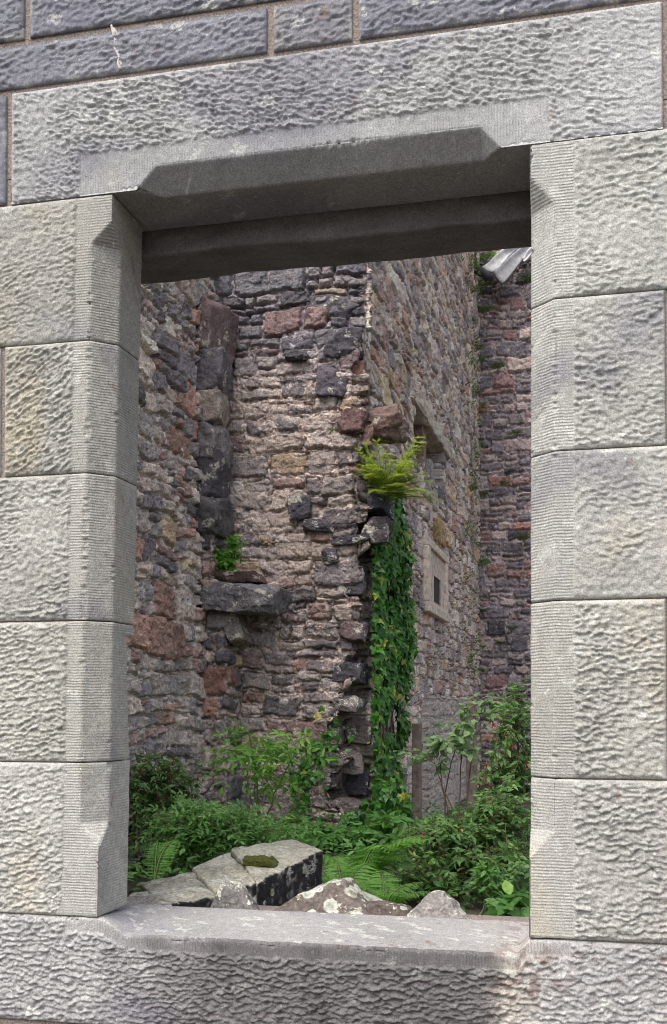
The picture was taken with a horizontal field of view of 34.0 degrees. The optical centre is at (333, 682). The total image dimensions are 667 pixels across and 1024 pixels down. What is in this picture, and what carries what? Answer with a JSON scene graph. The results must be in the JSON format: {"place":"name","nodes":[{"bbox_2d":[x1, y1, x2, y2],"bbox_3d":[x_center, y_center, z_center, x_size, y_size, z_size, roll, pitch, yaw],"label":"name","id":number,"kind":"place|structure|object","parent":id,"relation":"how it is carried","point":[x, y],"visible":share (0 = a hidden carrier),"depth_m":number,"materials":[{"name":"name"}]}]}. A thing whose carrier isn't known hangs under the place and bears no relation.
{"place":"outdoors","nodes":[
{"label":"outdoors","id":0,"kind":"place"},
{"bbox_2d":[127,785,530,914],"bbox_3d":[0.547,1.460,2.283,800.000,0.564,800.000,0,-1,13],"label":"ground","id":1,"kind":"structure","parent":0,"point":[475,910],"depth_m":7.47,"materials":[{"name":"green plant"}]},
{"bbox_2d":[143,840,179,879],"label":"fern","id":2,"kind":"object","parent":1,"relation":"on","point":[162,854],"visible":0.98,"depth_m":4.28,"materials":[{"name":"green plant"}]},
{"bbox_2d":[128,750,205,864],"bbox_3d":[-1.274,0.899,7.772,0.606,0.853,1.018,0,-1,13],"label":"fuchsia bush","id":3,"kind":"object","parent":1,"relation":"on","point":[159,795],"visible":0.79,"depth_m":7.74,"materials":[{"name":"green plant"}]},
{"bbox_2d":[124,277,292,863],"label":"rubble wall","id":4,"kind":"structure","parent":1,"relation":"on","point":[188,639],"depth_m":9.19,"materials":[{"name":"stone"}]},
{"bbox_2d":[209,533,248,571],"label":"wall herb","id":5,"kind":"object","parent":4,"relation":"on","point":[226,564],"depth_m":9.54,"materials":[{"name":"green plant"}]},
{"bbox_2d":[128,790,323,876],"bbox_3d":[-0.696,1.005,7.059,1.139,0.616,1.063,0,-1,13],"label":"nettle clump","id":6,"kind":"object","parent":1,"relation":"on","point":[206,826],"visible":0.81,"depth_m":6.88,"materials":[{"name":"green plant"}]},
{"bbox_2d":[197,718,335,825],"bbox_3d":[-0.506,0.785,7.849,0.928,1.060,0.772,-1,-1,34],"label":"elder sapling","id":7,"kind":"object","parent":1,"relation":"on","point":[270,748],"visible":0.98,"depth_m":7.80,"materials":[{"name":"green plant"}]},
{"bbox_2d":[127,793,528,910],"bbox_3d":[0.786,1.171,8.505,4.121,0.376,5.113,0,-1,13],"label":"ground cover","id":8,"kind":"object","parent":1,"relation":"on","point":[347,844],"visible":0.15,"depth_m":7.43,"materials":[{"name":"green plant"}]},
{"bbox_2d":[0,0,666,1023],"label":"ashlar wall","id":9,"kind":"structure","parent":1,"relation":"on","point":[156,140],"depth_m":2.50,"materials":[{"name":"stone"}]},
{"bbox_2d":[127,891,176,905],"bbox_3d":[-0.492,0.639,2.943,0.156,0.130,0.214,0,-1,1],"label":"fallen block","id":10,"kind":"object","parent":9,"relation":"on","point":[144,898],"depth_m":2.95,"materials":[{"name":"stone"}]},
{"bbox_2d":[141,872,214,907],"bbox_3d":[-0.415,0.628,3.038,0.211,0.154,0.323,0,-1,-22],"label":"fallen block","id":11,"kind":"object","parent":9,"relation":"on","point":[190,889],"depth_m":3.01,"materials":[{"name":"stone"}]},
{"bbox_2d":[192,853,265,903],"bbox_3d":[-0.304,0.613,3.159,0.185,0.194,0.383,1,-1,-23],"label":"fallen block","id":12,"kind":"object","parent":9,"relation":"on","point":[213,874],"depth_m":3.13,"materials":[{"name":"stone"}]},
{"bbox_2d":[210,879,259,909],"bbox_3d":[-0.250,0.573,2.815,0.162,0.123,0.052,0,-1,13],"label":"loose stone","id":13,"kind":"object","parent":9,"relation":"on","point":[232,894],"visible":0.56,"depth_m":2.81,"materials":[{"name":"grey stone"}]},
{"bbox_2d":[231,840,322,905],"bbox_3d":[-0.172,0.608,3.349,0.229,0.210,0.570,-1,-1,28],"label":"fallen block","id":14,"kind":"object","parent":9,"relation":"on","point":[297,870],"depth_m":3.26,"materials":[{"name":"stone"}]},
{"bbox_2d":[242,855,278,867],"bbox_3d":[-0.214,0.525,3.214,0.104,0.031,0.081,0,-1,1],"label":"moss cushion","id":15,"kind":"object","parent":14,"relation":"on","point":[261,861],"visible":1,"depth_m":3.18,"materials":[{"name":"green plant"}]},
{"bbox_2d":[273,877,371,914],"bbox_3d":[-0.028,0.589,2.883,0.362,0.131,0.150,0,-1,13],"label":"loose stone","id":16,"kind":"object","parent":9,"relation":"on","point":[344,896],"visible":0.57,"depth_m":2.86,"materials":[{"name":"grey stone"}]},
{"bbox_2d":[362,891,384,900],"bbox_3d":[0.108,0.606,3.048,0.031,0.043,0.268,1,-1,-33],"label":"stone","id":17,"kind":"object","parent":9,"relation":"on","point":[370,897],"visible":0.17,"depth_m":3.04,"materials":[{"name":"grey stone"}]},
{"bbox_2d":[366,900,411,915],"bbox_3d":[0.144,0.616,2.852,0.175,0.085,0.091,0,-1,13],"label":"loose stone","id":18,"kind":"object","parent":9,"relation":"on","point":[378,907],"visible":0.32,"depth_m":2.84,"materials":[{"name":"stone"}]},
{"bbox_2d":[407,890,469,918],"bbox_3d":[0.260,0.583,2.739,0.223,0.113,0.105,0,-1,13],"label":"loose stone","id":19,"kind":"object","parent":9,"relation":"on","point":[438,904],"visible":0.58,"depth_m":2.73,"materials":[{"name":"grey stone"}]},
{"bbox_2d":[271,809,414,853],"bbox_3d":[0.062,1.222,8.830,1.342,0.443,0.855,0,-1,13],"label":"bramble bush","id":20,"kind":"object","parent":1,"relation":"on","point":[383,825],"visible":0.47,"depth_m":8.63,"materials":[{"name":"green plant"}]},
{"bbox_2d":[214,252,481,841],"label":"rubble wall","id":21,"kind":"structure","parent":1,"relation":"on","point":[357,354],"depth_m":9.83,"materials":[{"name":"stone"}]},
{"bbox_2d":[283,705,353,815],"bbox_3d":[-0.135,0.702,9.591,0.640,1.001,0.136,0,-1,13],"label":"ivy","id":22,"kind":"object","parent":21,"relation":"attached to","point":[304,772],"visible":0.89,"depth_m":9.59,"materials":[{"name":"green plant"}]},
{"bbox_2d":[368,478,418,809],"bbox_3d":[0.627,-0.243,10.393,0.361,3.225,1.630,0,-1,13],"label":"ivy","id":23,"kind":"object","parent":21,"relation":"attached to","point":[393,619],"visible":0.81,"depth_m":10.06,"materials":[{"name":"green plant"}]},
{"bbox_2d":[354,436,438,504],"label":"fern","id":24,"kind":"object","parent":21,"relation":"on","point":[375,476],"visible":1,"depth_m":9.45,"materials":[{"name":"green plant"}]},
{"bbox_2d":[419,697,473,823],"bbox_3d":[1.545,1.045,15.196,0.325,1.646,5.155,0,-1,13],"label":"blocked doorway","id":25,"kind":"structure","parent":21,"relation":"in","point":[434,710],"depth_m":13.82,"materials":[{"name":"grey stone"}]},
{"bbox_2d":[450,252,482,679],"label":"wall weeds","id":26,"kind":"object","parent":21,"relation":"attached to","point":[476,465],"depth_m":17.89,"materials":[{"name":"green plant"}]},
{"bbox_2d":[467,483,479,491],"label":"wall fern","id":27,"kind":"object","parent":21,"relation":"attached to","point":[473,486],"depth_m":17.58,"materials":[{"name":"green plant"}]},
{"bbox_2d":[467,283,481,293],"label":"wall fern","id":28,"kind":"object","parent":21,"relation":"attached to","point":[471,290],"depth_m":17.71,"materials":[{"name":"green plant"}]},
{"bbox_2d":[472,341,483,351],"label":"wall fern","id":29,"kind":"object","parent":21,"relation":"attached to","point":[477,347],"depth_m":18.41,"materials":[{"name":"green plant"}]},
{"bbox_2d":[473,385,482,396],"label":"wall fern","id":30,"kind":"object","parent":21,"relation":"attached to","point":[477,392],"depth_m":18.38,"materials":[{"name":"green plant"}]},
{"bbox_2d":[473,252,493,281],"bbox_3d":[2.532,-7.237,18.907,0.552,0.560,0.183,1,-1,-23],"label":"gutter pipe","id":31,"kind":"object","parent":21,"relation":"attached to","point":[486,275],"visible":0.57,"depth_m":18.89,"materials":[{"name":"metal"}]},
{"bbox_2d":[322,861,403,891],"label":"fern","id":32,"kind":"object","parent":1,"relation":"on","point":[346,873],"visible":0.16,"depth_m":5.60,"materials":[{"name":"green plant"}]},
{"bbox_2d":[340,772,412,830],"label":"ivy","id":33,"kind":"object","parent":1,"relation":"on","point":[384,801],"visible":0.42,"depth_m":9.21,"materials":[{"name":"green plant"}]},
{"bbox_2d":[322,835,432,885],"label":"fern","id":34,"kind":"object","parent":1,"relation":"on","point":[382,855],"visible":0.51,"depth_m":6.00,"materials":[{"name":"green plant"}]},
{"bbox_2d":[356,870,429,903],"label":"fern","id":35,"kind":"object","parent":1,"relation":"on","point":[392,895],"visible":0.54,"depth_m":5.21,"materials":[{"name":"green plant"}]},
{"bbox_2d":[412,724,421,837],"bbox_3d":[0.814,1.038,10.657,0.084,1.270,0.100,0,-1,13],"label":"timber post","id":36,"kind":"object","parent":1,"relation":"on","point":[417,771],"visible":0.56,"depth_m":10.61,"materials":[{"name":"brown wood"}]},
{"bbox_2d":[393,692,509,819],"bbox_3d":[0.962,0.709,8.821,0.970,1.266,0.572,0,-1,13],"label":"broadleaf sapling","id":37,"kind":"object","parent":1,"relation":"on","point":[440,745],"visible":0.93,"depth_m":8.81,"materials":[{"name":"green plant"}]},
{"bbox_2d":[390,786,530,907],"bbox_3d":[0.792,1.052,6.704,0.991,0.816,1.496,0,-1,13],"label":"fuchsia bush","id":38,"kind":"object","parent":1,"relation":"on","point":[496,825],"visible":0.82,"depth_m":6.61,"materials":[{"name":"green plant"}]},
{"bbox_2d":[466,703,476,829],"bbox_3d":[1.486,0.985,11.748,0.100,1.522,0.130,0,-1,13],"label":"timber post","id":39,"kind":"object","parent":1,"relation":"on","point":[472,787],"visible":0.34,"depth_m":11.69,"materials":[{"name":"brown wood"}]},
{"bbox_2d":[469,860,503,914],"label":"hazel shoot","id":40,"kind":"object","parent":1,"relation":"on","point":[487,875],"visible":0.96,"depth_m":5.82,"materials":[{"name":"green plant"}]},
{"bbox_2d":[470,676,531,860],"bbox_3d":[1.280,0.639,7.872,0.523,1.372,0.902,-1,-1,26],"label":"fuchsia bush","id":41,"kind":"object","parent":1,"relation":"on","point":[506,773],"visible":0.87,"depth_m":7.75,"materials":[{"name":"green plant"}]},
{"bbox_2d":[477,249,531,785],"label":"rubble wall","id":42,"kind":"structure","parent":1,"relation":"on","point":[504,582],"depth_m":19.37,"materials":[{"name":"brown stone"}]},
{"bbox_2d":[479,489,488,498],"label":"wall fern","id":43,"kind":"object","parent":42,"relation":"attached to","point":[482,493],"depth_m":19.33,"materials":[{"name":"green plant"}]},
{"bbox_2d":[478,558,491,568],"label":"wall fern","id":44,"kind":"object","parent":42,"relation":"attached to","point":[486,562],"depth_m":19.29,"materials":[{"name":"green plant"}]},
{"bbox_2d":[478,608,492,614],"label":"wall fern","id":45,"kind":"object","parent":42,"relation":"attached to","point":[484,610],"depth_m":19.27,"materials":[{"name":"green plant"}]},
{"bbox_2d":[477,303,494,315],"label":"wall fern","id":46,"kind":"object","parent":42,"relation":"attached to","point":[480,309],"depth_m":19.37,"materials":[{"name":"green plant"}]},
{"bbox_2d":[479,277,493,289],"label":"wall fern","id":47,"kind":"object","parent":42,"relation":"attached to","point":[485,284],"depth_m":19.39,"materials":[{"name":"green plant"}]},
{"bbox_2d":[480,250,496,262],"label":"wall fern","id":48,"kind":"object","parent":42,"relation":"attached to","point":[490,254],"depth_m":19.39,"materials":[{"name":"green plant"}]},
{"bbox_2d":[487,360,505,371],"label":"wall fern","id":49,"kind":"object","parent":42,"relation":"attached to","point":[494,365],"depth_m":19.33,"materials":[{"name":"green plant"}]},
{"bbox_2d":[499,479,509,485],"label":"wall fern","id":50,"kind":"object","parent":42,"relation":"attached to","point":[505,482],"depth_m":19.26,"materials":[{"name":"green plant"}]},
{"bbox_2d":[501,624,518,631],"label":"wall fern","id":51,"kind":"object","parent":42,"relation":"attached to","point":[510,627],"depth_m":19.19,"materials":[{"name":"green plant"}]},
{"bbox_2d":[493,247,529,283],"bbox_3d":[3.210,-7.322,19.071,0.853,0.890,0.196,0,-1,-16],"label":"roof flashing","id":52,"kind":"object","parent":42,"relation":"attached to","point":[505,270],"visible":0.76,"depth_m":19.05,"materials":[{"name":"grey metal"}]},
{"bbox_2d":[482,248,518,272],"bbox_3d":[3.044,-7.497,19.215,0.840,0.733,0.282,0,-1,-8],"label":"roof flashing","id":53,"kind":"object","parent":52,"relation":"attached to","point":[497,260],"visible":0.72,"depth_m":19.22,"materials":[{"name":"grey metal"}]},
{"bbox_2d":[521,247,531,261],"bbox_3d":[3.445,-7.440,18.895,0.395,0.401,0.094,0,-1,-7],"label":"roof flashing","id":54,"kind":"object","parent":52,"relation":"attached to","point":[526,256],"visible":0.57,"depth_m":18.87,"materials":[{"name":"grey metal"}]},
{"bbox_2d":[506,428,526,437],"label":"wall fern","id":55,"kind":"object","parent":42,"relation":"attached to","point":[516,431],"depth_m":19.23,"materials":[{"name":"green plant"}]},
{"bbox_2d":[514,531,530,543],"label":"wall fern","id":56,"kind":"object","parent":42,"relation":"attached to","point":[527,536],"depth_m":19.13,"materials":[{"name":"green plant"}]},
{"bbox_2d":[517,269,530,281],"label":"wall fern","id":57,"kind":"object","parent":42,"relation":"attached to","point":[524,277],"depth_m":19.23,"materials":[{"name":"green plant"}]},
{"bbox_2d":[485,880,528,916],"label":"dock plant","id":58,"kind":"object","parent":1,"relation":"on","point":[508,904],"visible":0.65,"depth_m":4.90,"materials":[{"name":"green plant"}]}
]}

